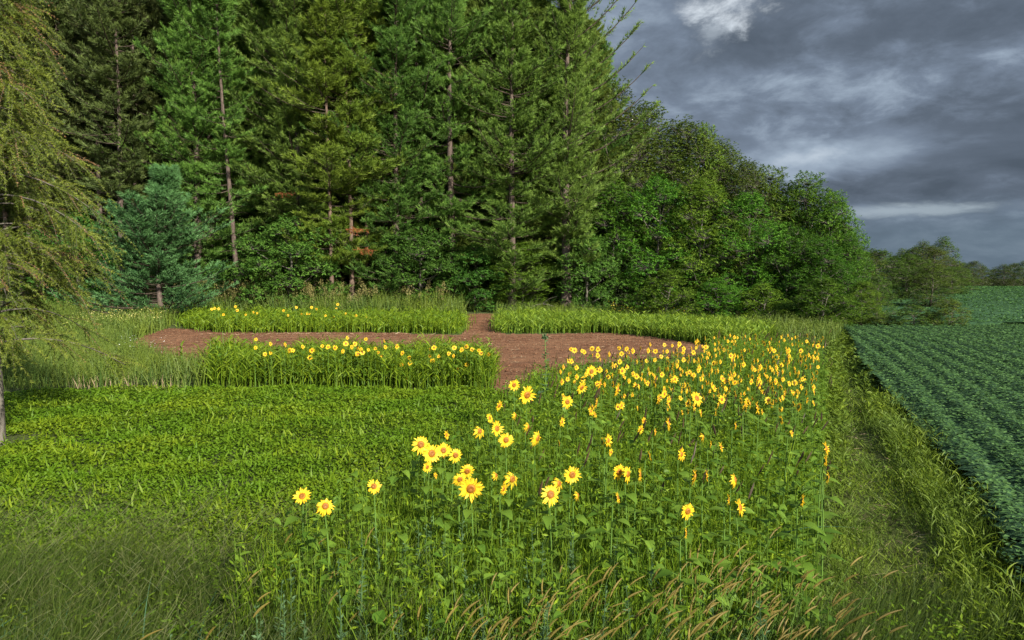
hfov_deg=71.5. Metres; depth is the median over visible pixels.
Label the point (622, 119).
leafy tree
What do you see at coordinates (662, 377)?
grass clump
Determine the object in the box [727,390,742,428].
sunflower
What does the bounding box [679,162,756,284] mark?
leafy tree
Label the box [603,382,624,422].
sunflower
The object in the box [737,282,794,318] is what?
shrub
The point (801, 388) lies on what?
sunflower
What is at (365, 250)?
dead sprig
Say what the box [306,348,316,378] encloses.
sunflower
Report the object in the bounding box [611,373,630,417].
sunflower
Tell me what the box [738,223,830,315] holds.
leafy tree
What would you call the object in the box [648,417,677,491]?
sunflower
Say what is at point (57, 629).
foreground grass
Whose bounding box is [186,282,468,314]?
forest edge weeds
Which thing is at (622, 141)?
pine tree
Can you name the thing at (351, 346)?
sunflower
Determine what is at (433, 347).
sunflower
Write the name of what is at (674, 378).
sunflower
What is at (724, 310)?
shrub
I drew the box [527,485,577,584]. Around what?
sunflower
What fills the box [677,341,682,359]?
sunflower
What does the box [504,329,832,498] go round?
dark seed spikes
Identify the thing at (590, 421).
sunflower
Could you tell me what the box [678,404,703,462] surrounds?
sunflower
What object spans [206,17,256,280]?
pine tree
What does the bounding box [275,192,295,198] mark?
dead sprig
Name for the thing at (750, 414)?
sunflower
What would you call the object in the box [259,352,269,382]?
sunflower
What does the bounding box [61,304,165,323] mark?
cream wildflowers
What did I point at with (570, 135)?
pine tree
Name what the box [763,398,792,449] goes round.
sunflower
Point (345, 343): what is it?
sunflower
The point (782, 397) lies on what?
sunflower
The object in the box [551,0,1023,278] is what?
sky
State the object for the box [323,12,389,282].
pine tree
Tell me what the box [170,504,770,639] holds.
ragweed
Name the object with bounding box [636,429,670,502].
sunflower
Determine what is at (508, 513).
sunflower
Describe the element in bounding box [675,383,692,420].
sunflower
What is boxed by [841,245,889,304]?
leafy tree
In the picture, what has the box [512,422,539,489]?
sunflower
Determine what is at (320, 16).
pine tree
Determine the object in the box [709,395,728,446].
sunflower
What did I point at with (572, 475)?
sunflower
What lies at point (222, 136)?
pine tree
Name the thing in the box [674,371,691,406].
sunflower
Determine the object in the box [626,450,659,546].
sunflower
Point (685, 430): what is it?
sunflower
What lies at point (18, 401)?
clover patch
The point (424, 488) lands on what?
sunflower
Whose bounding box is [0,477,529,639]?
panicle grass
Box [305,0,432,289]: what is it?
pine tree
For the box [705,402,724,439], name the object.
sunflower
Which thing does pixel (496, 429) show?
sunflower
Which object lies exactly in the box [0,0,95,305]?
pine tree
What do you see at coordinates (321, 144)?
pine tree
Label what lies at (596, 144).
pine tree
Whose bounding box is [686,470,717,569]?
sunflower
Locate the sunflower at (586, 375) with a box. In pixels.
[576,372,590,411]
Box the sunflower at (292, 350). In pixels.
[287,348,299,385]
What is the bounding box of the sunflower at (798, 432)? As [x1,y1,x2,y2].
[783,401,801,447]
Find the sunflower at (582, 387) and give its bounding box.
[570,381,586,422]
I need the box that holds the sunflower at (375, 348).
[371,347,380,379]
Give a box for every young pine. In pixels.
[47,163,243,317]
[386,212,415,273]
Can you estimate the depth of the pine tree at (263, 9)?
59.59 m
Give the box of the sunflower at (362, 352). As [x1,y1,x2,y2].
[359,350,367,385]
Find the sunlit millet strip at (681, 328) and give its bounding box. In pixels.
[488,304,787,345]
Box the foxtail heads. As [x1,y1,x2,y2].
[140,526,907,639]
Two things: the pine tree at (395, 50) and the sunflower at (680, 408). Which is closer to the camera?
the sunflower at (680, 408)
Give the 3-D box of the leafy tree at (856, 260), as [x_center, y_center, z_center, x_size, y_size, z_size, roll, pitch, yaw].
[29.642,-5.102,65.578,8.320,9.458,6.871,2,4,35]
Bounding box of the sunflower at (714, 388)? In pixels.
[708,386,718,411]
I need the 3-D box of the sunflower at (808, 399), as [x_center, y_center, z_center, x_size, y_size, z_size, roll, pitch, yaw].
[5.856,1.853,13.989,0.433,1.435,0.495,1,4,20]
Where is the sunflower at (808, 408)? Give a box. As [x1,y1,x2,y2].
[799,397,813,433]
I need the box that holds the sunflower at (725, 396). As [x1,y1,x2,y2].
[713,379,733,422]
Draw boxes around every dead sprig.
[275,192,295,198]
[345,227,368,235]
[353,247,376,255]
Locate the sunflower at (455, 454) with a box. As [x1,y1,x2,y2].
[435,449,464,530]
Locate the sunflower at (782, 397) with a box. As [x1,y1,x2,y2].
[769,395,792,442]
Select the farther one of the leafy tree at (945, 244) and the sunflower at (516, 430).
the leafy tree at (945, 244)
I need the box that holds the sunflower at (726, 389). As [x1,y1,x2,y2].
[714,387,733,421]
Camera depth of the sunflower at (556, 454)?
9.91 m
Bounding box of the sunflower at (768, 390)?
[757,377,777,411]
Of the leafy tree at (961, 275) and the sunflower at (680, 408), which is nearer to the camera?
the sunflower at (680, 408)
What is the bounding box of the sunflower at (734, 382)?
[725,380,740,411]
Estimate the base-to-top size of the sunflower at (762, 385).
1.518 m
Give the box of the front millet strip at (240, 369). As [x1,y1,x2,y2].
[192,332,506,389]
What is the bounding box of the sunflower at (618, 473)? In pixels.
[601,464,634,554]
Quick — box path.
[826,327,1023,639]
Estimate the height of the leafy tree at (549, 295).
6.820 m
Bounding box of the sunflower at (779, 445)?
[767,406,793,466]
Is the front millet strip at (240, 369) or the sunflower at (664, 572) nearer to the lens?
the sunflower at (664, 572)
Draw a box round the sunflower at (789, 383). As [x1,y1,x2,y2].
[779,381,794,412]
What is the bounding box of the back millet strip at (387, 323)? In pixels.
[174,303,475,333]
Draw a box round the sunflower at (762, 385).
[752,373,771,405]
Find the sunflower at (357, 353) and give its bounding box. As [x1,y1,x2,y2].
[354,351,362,385]
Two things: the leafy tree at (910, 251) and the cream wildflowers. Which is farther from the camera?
the leafy tree at (910, 251)
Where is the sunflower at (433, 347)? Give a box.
[430,345,439,386]
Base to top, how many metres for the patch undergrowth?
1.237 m
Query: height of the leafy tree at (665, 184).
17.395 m
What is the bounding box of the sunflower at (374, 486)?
[353,479,395,577]
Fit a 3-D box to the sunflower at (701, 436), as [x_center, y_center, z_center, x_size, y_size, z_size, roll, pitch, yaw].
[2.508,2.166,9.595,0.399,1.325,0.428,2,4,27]
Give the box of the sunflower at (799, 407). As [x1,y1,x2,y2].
[787,404,805,459]
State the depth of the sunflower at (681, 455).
8.18 m
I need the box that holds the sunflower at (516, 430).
[505,412,524,459]
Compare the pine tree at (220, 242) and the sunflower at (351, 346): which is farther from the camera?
the pine tree at (220, 242)
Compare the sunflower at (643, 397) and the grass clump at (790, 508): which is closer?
the grass clump at (790, 508)
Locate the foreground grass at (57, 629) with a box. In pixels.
[0,504,1023,639]
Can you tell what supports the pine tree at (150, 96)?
on the ground at (12, 437)
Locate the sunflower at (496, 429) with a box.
[481,421,508,499]
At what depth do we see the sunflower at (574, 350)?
20.49 m
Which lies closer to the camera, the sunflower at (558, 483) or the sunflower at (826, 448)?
the sunflower at (558, 483)
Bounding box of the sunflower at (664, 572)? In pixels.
[654,527,709,639]
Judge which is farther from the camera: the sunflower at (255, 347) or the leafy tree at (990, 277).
the leafy tree at (990, 277)
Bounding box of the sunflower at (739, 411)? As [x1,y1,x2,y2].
[730,397,749,435]
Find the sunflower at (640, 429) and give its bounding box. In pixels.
[628,424,644,471]
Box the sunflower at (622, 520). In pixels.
[588,492,630,614]
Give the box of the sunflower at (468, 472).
[447,464,489,549]
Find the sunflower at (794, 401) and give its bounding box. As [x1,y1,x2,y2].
[784,390,799,417]
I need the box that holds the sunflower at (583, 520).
[553,492,588,599]
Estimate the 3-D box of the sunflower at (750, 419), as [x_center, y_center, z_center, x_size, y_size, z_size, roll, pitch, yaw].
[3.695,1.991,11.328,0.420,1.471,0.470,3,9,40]
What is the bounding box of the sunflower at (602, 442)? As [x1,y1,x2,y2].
[580,437,614,496]
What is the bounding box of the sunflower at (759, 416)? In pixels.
[740,409,775,477]
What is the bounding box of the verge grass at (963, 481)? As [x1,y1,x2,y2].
[854,388,1023,639]
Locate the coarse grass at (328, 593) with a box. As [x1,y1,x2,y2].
[0,429,837,639]
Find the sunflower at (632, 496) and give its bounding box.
[611,467,644,555]
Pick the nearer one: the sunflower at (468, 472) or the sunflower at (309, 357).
the sunflower at (468, 472)
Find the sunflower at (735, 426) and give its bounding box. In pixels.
[715,421,748,495]
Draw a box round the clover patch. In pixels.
[0,380,509,561]
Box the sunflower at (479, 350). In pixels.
[471,348,483,382]
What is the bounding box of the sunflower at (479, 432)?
[469,426,494,491]
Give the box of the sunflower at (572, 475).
[553,466,589,561]
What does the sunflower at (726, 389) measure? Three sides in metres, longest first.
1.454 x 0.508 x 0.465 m
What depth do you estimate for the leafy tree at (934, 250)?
125.80 m
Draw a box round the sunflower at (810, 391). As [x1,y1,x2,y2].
[800,372,822,430]
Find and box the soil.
[135,313,708,393]
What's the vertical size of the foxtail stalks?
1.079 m
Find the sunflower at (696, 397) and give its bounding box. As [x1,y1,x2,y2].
[687,392,707,445]
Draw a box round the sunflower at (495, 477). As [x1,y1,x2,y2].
[474,472,504,563]
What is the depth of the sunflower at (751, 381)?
13.29 m
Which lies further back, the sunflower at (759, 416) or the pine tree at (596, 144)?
the pine tree at (596, 144)
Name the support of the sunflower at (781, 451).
on the ground at (12, 437)
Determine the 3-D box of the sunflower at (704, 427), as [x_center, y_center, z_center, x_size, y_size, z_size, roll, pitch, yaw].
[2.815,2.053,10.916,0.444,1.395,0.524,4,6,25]
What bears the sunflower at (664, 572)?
on the ground at (12, 437)
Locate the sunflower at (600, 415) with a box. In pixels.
[582,398,604,441]
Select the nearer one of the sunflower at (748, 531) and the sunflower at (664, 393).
the sunflower at (748, 531)
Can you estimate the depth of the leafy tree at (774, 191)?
60.47 m
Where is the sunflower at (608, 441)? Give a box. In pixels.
[591,434,617,493]
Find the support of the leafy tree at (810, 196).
on the ground at (12, 437)
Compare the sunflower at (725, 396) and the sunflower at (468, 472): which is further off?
the sunflower at (725, 396)
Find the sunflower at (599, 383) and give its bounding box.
[586,378,606,417]
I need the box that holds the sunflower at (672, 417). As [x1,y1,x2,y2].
[655,402,675,451]
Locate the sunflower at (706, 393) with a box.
[701,379,715,414]
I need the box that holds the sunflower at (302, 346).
[297,345,309,384]
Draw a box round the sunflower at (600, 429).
[581,411,603,469]
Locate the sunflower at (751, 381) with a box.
[736,379,760,421]
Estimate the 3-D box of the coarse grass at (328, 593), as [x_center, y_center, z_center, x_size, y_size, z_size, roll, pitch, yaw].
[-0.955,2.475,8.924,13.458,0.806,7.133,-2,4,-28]
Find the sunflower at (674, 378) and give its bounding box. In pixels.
[669,376,681,416]
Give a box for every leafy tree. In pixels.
[0,237,76,301]
[0,243,27,298]
[2,229,49,298]
[10,233,85,292]
[19,210,135,306]
[46,249,131,294]
[79,228,149,298]
[143,238,225,291]
[193,224,253,286]
[193,261,246,289]
[207,227,266,288]
[215,212,349,307]
[281,246,349,287]
[309,243,371,289]
[342,273,401,301]
[343,262,381,296]
[370,231,446,288]
[371,220,473,307]
[428,243,527,310]
[472,241,560,306]
[523,230,581,301]
[536,183,604,296]
[545,229,627,313]
[569,75,666,292]
[570,177,656,307]
[602,96,694,304]
[605,171,716,313]
[610,133,684,299]
[634,137,712,306]
[640,114,746,303]
[649,176,759,314]
[679,121,736,309]
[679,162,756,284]
[687,139,765,277]
[699,189,799,315]
[714,156,782,301]
[726,164,814,312]
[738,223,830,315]
[749,206,825,277]
[769,170,870,313]
[778,236,865,319]
[795,217,882,292]
[799,189,871,315]
[828,232,873,322]
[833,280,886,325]
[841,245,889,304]
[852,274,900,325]
[858,247,915,303]
[863,251,885,286]
[872,252,892,283]
[877,253,949,298]
[886,248,908,286]
[896,263,967,307]
[898,246,925,286]
[905,240,940,284]
[910,245,962,286]
[922,236,964,288]
[926,266,984,293]
[953,266,971,284]
[954,262,981,285]
[966,260,988,285]
[976,266,994,285]
[982,268,1002,285]
[989,264,1019,285]
[997,262,1023,285]
[1009,261,1023,285]
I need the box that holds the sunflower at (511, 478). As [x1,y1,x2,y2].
[490,472,531,563]
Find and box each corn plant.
[169,340,187,366]
[203,335,221,359]
[219,335,238,364]
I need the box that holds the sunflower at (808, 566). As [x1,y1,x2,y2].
[767,494,821,618]
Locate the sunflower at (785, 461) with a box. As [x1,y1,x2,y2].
[763,431,803,528]
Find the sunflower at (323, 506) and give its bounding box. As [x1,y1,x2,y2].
[305,498,351,597]
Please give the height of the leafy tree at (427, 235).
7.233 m
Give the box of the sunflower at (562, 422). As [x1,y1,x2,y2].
[550,417,575,472]
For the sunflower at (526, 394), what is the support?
on the ground at (12, 437)
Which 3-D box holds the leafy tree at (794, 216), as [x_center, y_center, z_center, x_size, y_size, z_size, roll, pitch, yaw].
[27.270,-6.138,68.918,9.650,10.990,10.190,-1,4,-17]
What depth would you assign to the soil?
36.70 m
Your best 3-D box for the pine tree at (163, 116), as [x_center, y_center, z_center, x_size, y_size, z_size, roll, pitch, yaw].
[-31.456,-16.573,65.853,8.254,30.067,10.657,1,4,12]
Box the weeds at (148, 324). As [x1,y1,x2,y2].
[0,294,183,340]
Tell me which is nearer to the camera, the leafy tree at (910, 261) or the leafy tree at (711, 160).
the leafy tree at (711, 160)
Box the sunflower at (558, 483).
[539,478,578,575]
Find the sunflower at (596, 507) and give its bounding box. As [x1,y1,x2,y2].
[587,449,622,546]
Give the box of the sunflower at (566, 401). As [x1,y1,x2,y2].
[556,396,579,452]
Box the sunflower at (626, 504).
[614,468,651,563]
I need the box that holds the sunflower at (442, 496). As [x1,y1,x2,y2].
[413,473,454,566]
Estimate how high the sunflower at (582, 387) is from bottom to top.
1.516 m
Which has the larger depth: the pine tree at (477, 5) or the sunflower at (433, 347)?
the pine tree at (477, 5)
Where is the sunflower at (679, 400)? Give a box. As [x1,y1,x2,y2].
[672,387,686,418]
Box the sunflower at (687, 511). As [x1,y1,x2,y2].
[666,503,715,618]
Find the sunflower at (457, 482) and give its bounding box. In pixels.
[440,473,479,562]
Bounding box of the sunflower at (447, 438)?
[436,430,457,509]
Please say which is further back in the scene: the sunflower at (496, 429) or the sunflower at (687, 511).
the sunflower at (496, 429)
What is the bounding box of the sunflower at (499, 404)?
[483,400,503,453]
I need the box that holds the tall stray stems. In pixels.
[190,300,758,386]
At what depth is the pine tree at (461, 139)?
57.22 m
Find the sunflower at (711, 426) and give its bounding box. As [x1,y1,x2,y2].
[702,410,722,454]
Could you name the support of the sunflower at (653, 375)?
on the ground at (12, 437)
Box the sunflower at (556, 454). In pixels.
[547,441,567,472]
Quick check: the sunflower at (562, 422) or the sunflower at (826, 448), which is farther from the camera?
the sunflower at (562, 422)
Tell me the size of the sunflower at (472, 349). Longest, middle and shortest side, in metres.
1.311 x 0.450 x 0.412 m
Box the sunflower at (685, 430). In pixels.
[672,409,697,454]
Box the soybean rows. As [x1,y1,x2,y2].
[844,325,1023,581]
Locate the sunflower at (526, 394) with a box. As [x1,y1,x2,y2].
[516,385,539,438]
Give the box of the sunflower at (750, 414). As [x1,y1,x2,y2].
[734,398,756,439]
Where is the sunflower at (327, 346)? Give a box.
[324,345,334,383]
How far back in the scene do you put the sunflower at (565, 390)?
13.48 m
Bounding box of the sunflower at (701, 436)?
[688,434,711,499]
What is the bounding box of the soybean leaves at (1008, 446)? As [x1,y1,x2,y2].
[844,323,1023,581]
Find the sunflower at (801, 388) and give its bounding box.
[788,384,811,440]
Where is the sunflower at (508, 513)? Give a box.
[483,483,524,575]
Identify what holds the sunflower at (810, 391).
on the ground at (12, 437)
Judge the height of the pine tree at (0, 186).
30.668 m
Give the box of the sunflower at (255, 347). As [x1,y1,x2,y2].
[250,345,261,386]
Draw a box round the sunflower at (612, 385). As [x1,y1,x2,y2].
[600,381,619,417]
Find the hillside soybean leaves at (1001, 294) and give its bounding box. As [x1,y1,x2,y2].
[854,285,1023,323]
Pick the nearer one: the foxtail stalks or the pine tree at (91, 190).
the foxtail stalks
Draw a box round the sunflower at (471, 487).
[459,476,497,579]
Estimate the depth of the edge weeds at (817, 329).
45.23 m
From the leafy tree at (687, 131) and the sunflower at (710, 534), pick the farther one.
the leafy tree at (687, 131)
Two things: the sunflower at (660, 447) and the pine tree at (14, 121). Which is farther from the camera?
the pine tree at (14, 121)
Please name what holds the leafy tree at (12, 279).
on the ground at (12, 437)
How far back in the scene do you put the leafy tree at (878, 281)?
51.70 m
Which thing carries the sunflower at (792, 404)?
on the ground at (12, 437)
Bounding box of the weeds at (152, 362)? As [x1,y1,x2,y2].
[1,323,212,390]
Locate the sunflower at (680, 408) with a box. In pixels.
[673,389,693,425]
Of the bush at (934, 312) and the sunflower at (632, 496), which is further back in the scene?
the bush at (934, 312)
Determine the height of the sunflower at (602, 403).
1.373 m
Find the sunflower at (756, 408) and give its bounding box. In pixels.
[740,400,767,458]
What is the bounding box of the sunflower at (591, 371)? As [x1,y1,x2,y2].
[583,365,600,397]
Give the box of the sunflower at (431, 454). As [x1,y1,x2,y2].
[414,443,446,538]
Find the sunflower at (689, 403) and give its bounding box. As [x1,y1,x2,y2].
[678,399,695,442]
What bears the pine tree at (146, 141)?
on the ground at (12, 437)
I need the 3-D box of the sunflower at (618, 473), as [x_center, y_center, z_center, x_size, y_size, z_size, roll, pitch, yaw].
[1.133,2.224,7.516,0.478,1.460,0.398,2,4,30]
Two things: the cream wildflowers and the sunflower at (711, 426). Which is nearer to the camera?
the sunflower at (711, 426)
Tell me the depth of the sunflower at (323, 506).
6.33 m
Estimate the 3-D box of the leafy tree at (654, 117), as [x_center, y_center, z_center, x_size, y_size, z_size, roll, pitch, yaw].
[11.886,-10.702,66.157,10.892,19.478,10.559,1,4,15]
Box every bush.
[865,313,901,326]
[884,304,939,325]
[914,311,949,325]
[927,299,974,326]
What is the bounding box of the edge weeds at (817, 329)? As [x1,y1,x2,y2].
[464,294,847,348]
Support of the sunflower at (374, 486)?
on the ground at (12, 437)
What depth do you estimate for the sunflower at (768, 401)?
13.35 m
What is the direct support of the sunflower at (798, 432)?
on the ground at (12, 437)
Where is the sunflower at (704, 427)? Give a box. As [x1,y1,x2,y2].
[683,410,706,465]
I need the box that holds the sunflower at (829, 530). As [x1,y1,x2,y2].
[800,455,841,564]
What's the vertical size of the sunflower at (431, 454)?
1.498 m
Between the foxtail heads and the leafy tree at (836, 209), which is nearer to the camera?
the foxtail heads
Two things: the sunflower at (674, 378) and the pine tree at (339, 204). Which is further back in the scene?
the pine tree at (339, 204)
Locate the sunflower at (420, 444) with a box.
[396,436,436,515]
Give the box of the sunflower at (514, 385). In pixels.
[505,379,524,417]
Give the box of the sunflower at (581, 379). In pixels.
[575,376,591,407]
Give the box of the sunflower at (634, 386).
[628,382,640,405]
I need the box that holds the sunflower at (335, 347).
[332,345,340,378]
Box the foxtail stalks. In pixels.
[223,538,881,639]
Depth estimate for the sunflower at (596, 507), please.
7.91 m
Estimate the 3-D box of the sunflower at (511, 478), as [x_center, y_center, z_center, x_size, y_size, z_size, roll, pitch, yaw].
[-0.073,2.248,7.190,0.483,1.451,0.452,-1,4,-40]
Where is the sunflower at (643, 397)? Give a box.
[633,378,653,427]
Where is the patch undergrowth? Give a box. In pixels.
[197,333,831,639]
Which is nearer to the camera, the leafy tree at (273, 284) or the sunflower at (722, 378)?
the sunflower at (722, 378)
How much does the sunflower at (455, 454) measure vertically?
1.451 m
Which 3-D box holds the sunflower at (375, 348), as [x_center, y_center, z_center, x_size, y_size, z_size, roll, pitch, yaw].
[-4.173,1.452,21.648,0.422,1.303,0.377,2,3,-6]
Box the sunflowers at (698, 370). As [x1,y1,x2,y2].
[559,334,823,413]
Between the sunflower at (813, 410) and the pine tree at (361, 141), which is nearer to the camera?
the sunflower at (813, 410)
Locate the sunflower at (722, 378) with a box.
[711,376,725,409]
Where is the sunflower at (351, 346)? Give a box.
[346,345,356,384]
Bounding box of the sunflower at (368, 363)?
[363,348,372,386]
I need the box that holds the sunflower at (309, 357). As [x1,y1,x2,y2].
[304,355,313,385]
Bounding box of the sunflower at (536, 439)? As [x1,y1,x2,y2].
[517,431,547,498]
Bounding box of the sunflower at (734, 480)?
[705,473,754,563]
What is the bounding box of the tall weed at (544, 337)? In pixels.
[536,333,554,411]
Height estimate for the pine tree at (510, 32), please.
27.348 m
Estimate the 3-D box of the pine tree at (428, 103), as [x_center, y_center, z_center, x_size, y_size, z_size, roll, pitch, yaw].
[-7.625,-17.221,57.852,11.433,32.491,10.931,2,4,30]
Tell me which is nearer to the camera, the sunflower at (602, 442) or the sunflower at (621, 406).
the sunflower at (602, 442)
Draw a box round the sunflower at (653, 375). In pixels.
[641,373,659,409]
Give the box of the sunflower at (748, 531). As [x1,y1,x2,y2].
[715,499,758,622]
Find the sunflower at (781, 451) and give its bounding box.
[768,416,787,455]
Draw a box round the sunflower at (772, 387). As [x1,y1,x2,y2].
[762,386,777,418]
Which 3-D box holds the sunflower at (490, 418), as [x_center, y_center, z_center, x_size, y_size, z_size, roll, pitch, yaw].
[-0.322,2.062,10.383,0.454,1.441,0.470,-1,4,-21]
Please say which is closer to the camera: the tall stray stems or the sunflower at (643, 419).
the sunflower at (643, 419)
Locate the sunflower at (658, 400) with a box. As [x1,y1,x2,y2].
[645,394,665,439]
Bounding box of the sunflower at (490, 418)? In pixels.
[474,414,496,478]
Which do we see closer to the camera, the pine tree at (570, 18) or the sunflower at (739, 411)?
the sunflower at (739, 411)
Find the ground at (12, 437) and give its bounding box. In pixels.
[0,279,1023,639]
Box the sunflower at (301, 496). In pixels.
[274,487,320,591]
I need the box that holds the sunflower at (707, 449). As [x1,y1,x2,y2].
[692,441,721,510]
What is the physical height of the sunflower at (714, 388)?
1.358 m
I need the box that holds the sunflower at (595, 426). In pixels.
[576,407,602,466]
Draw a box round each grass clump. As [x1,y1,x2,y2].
[636,355,689,399]
[709,385,788,430]
[722,424,843,522]
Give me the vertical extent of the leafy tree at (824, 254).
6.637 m
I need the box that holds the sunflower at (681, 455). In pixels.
[660,447,694,530]
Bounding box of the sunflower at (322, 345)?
[319,344,328,387]
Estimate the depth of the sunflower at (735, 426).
9.38 m
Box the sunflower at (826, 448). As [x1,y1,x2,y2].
[804,443,839,562]
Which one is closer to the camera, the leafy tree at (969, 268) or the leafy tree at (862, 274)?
the leafy tree at (862, 274)
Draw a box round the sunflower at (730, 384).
[717,370,738,409]
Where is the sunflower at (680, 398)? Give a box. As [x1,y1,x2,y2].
[674,395,684,427]
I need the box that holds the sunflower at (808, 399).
[800,378,818,430]
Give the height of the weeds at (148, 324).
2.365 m
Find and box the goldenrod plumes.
[107,276,454,310]
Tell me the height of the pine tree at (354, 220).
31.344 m
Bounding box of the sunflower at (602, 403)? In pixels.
[593,389,610,424]
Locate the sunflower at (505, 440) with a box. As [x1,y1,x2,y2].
[488,433,522,509]
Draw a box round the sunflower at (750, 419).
[730,401,752,445]
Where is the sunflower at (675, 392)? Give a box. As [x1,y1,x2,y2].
[661,378,681,426]
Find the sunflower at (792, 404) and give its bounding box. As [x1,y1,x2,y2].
[785,391,797,421]
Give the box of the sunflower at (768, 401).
[764,397,774,418]
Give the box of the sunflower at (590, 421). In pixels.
[579,405,602,450]
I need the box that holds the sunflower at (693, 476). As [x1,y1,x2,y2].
[671,470,710,570]
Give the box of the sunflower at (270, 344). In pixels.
[264,342,277,379]
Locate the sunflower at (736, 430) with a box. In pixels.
[732,405,755,471]
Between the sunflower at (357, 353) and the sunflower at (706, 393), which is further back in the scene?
the sunflower at (357, 353)
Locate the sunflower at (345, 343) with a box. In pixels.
[338,341,349,382]
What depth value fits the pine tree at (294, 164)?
60.64 m
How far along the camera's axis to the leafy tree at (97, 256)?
56.55 m
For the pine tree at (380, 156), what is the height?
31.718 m
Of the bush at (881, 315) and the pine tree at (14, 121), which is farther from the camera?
the pine tree at (14, 121)
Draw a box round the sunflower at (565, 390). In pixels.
[557,377,576,415]
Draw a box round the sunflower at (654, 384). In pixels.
[640,381,661,421]
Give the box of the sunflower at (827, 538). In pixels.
[802,473,844,588]
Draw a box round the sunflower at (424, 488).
[411,462,443,550]
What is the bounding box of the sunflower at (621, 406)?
[611,402,627,437]
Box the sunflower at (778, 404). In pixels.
[766,384,790,438]
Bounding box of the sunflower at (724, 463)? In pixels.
[700,443,733,508]
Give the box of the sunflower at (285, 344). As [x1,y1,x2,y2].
[278,342,292,385]
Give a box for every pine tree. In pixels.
[0,0,90,298]
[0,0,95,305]
[0,0,100,294]
[0,28,42,299]
[0,51,24,292]
[1,16,61,291]
[2,15,84,272]
[28,0,147,294]
[38,0,182,304]
[39,17,142,275]
[41,2,114,239]
[45,0,170,301]
[74,43,123,231]
[77,1,169,298]
[79,19,155,287]
[107,11,169,235]
[113,0,226,258]
[115,0,267,279]
[116,1,177,214]
[132,0,271,293]
[137,24,222,223]
[163,0,269,298]
[181,9,250,277]
[202,0,294,288]
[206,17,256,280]
[214,0,272,283]
[215,0,384,294]
[224,0,292,275]
[224,0,343,275]
[230,15,279,273]
[246,4,355,286]
[253,0,388,304]
[272,0,407,299]
[276,0,346,280]
[279,2,372,288]
[298,0,477,299]
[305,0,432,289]
[307,20,371,282]
[311,0,447,282]
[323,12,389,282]
[339,6,454,286]
[341,0,490,289]
[363,44,452,254]
[385,0,508,297]
[400,0,533,288]
[414,4,473,284]
[420,0,604,308]
[421,4,470,247]
[436,0,551,296]
[444,2,508,266]
[452,0,604,300]
[462,49,539,292]
[482,2,561,251]
[518,0,662,310]
[542,10,595,251]
[551,17,643,298]
[555,10,617,249]
[570,40,659,298]
[600,33,628,162]
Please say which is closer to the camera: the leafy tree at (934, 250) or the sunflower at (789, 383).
the sunflower at (789, 383)
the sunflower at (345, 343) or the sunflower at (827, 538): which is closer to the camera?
the sunflower at (827, 538)
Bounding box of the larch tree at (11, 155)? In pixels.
[0,0,148,445]
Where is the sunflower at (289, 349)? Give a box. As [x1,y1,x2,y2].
[285,348,296,379]
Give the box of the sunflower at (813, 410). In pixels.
[804,390,820,443]
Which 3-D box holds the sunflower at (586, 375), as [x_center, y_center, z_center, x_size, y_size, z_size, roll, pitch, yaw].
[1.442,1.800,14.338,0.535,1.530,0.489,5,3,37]
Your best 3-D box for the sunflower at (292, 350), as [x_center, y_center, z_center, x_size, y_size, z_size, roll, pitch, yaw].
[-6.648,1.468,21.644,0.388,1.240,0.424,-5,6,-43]
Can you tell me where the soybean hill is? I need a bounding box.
[842,286,1023,325]
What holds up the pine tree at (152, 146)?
on the ground at (12, 437)
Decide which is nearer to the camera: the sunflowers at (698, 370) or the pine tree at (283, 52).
the sunflowers at (698, 370)
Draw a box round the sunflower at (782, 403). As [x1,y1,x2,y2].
[773,388,791,423]
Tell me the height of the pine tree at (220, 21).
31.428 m
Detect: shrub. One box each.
[627,269,704,317]
[685,277,751,318]
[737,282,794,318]
[780,277,865,325]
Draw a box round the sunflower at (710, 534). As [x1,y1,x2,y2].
[703,493,748,607]
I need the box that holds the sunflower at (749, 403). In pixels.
[733,401,757,445]
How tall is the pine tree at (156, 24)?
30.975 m
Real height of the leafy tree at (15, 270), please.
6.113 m
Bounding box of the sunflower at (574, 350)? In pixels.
[571,347,580,369]
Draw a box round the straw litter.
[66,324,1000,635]
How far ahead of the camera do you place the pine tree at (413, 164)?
62.09 m
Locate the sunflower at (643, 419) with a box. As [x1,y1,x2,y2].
[638,417,649,451]
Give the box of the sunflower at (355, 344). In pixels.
[349,342,359,378]
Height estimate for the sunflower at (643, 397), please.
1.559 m
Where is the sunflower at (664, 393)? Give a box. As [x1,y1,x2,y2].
[651,390,672,432]
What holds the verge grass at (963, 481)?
on the path
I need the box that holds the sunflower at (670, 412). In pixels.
[658,395,677,446]
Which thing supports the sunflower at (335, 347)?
on the ground at (12, 437)
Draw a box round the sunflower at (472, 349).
[468,348,479,376]
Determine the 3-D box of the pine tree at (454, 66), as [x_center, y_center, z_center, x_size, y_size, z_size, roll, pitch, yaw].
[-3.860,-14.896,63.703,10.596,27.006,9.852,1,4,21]
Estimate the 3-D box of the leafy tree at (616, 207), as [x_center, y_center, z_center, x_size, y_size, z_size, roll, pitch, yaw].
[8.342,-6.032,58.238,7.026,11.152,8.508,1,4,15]

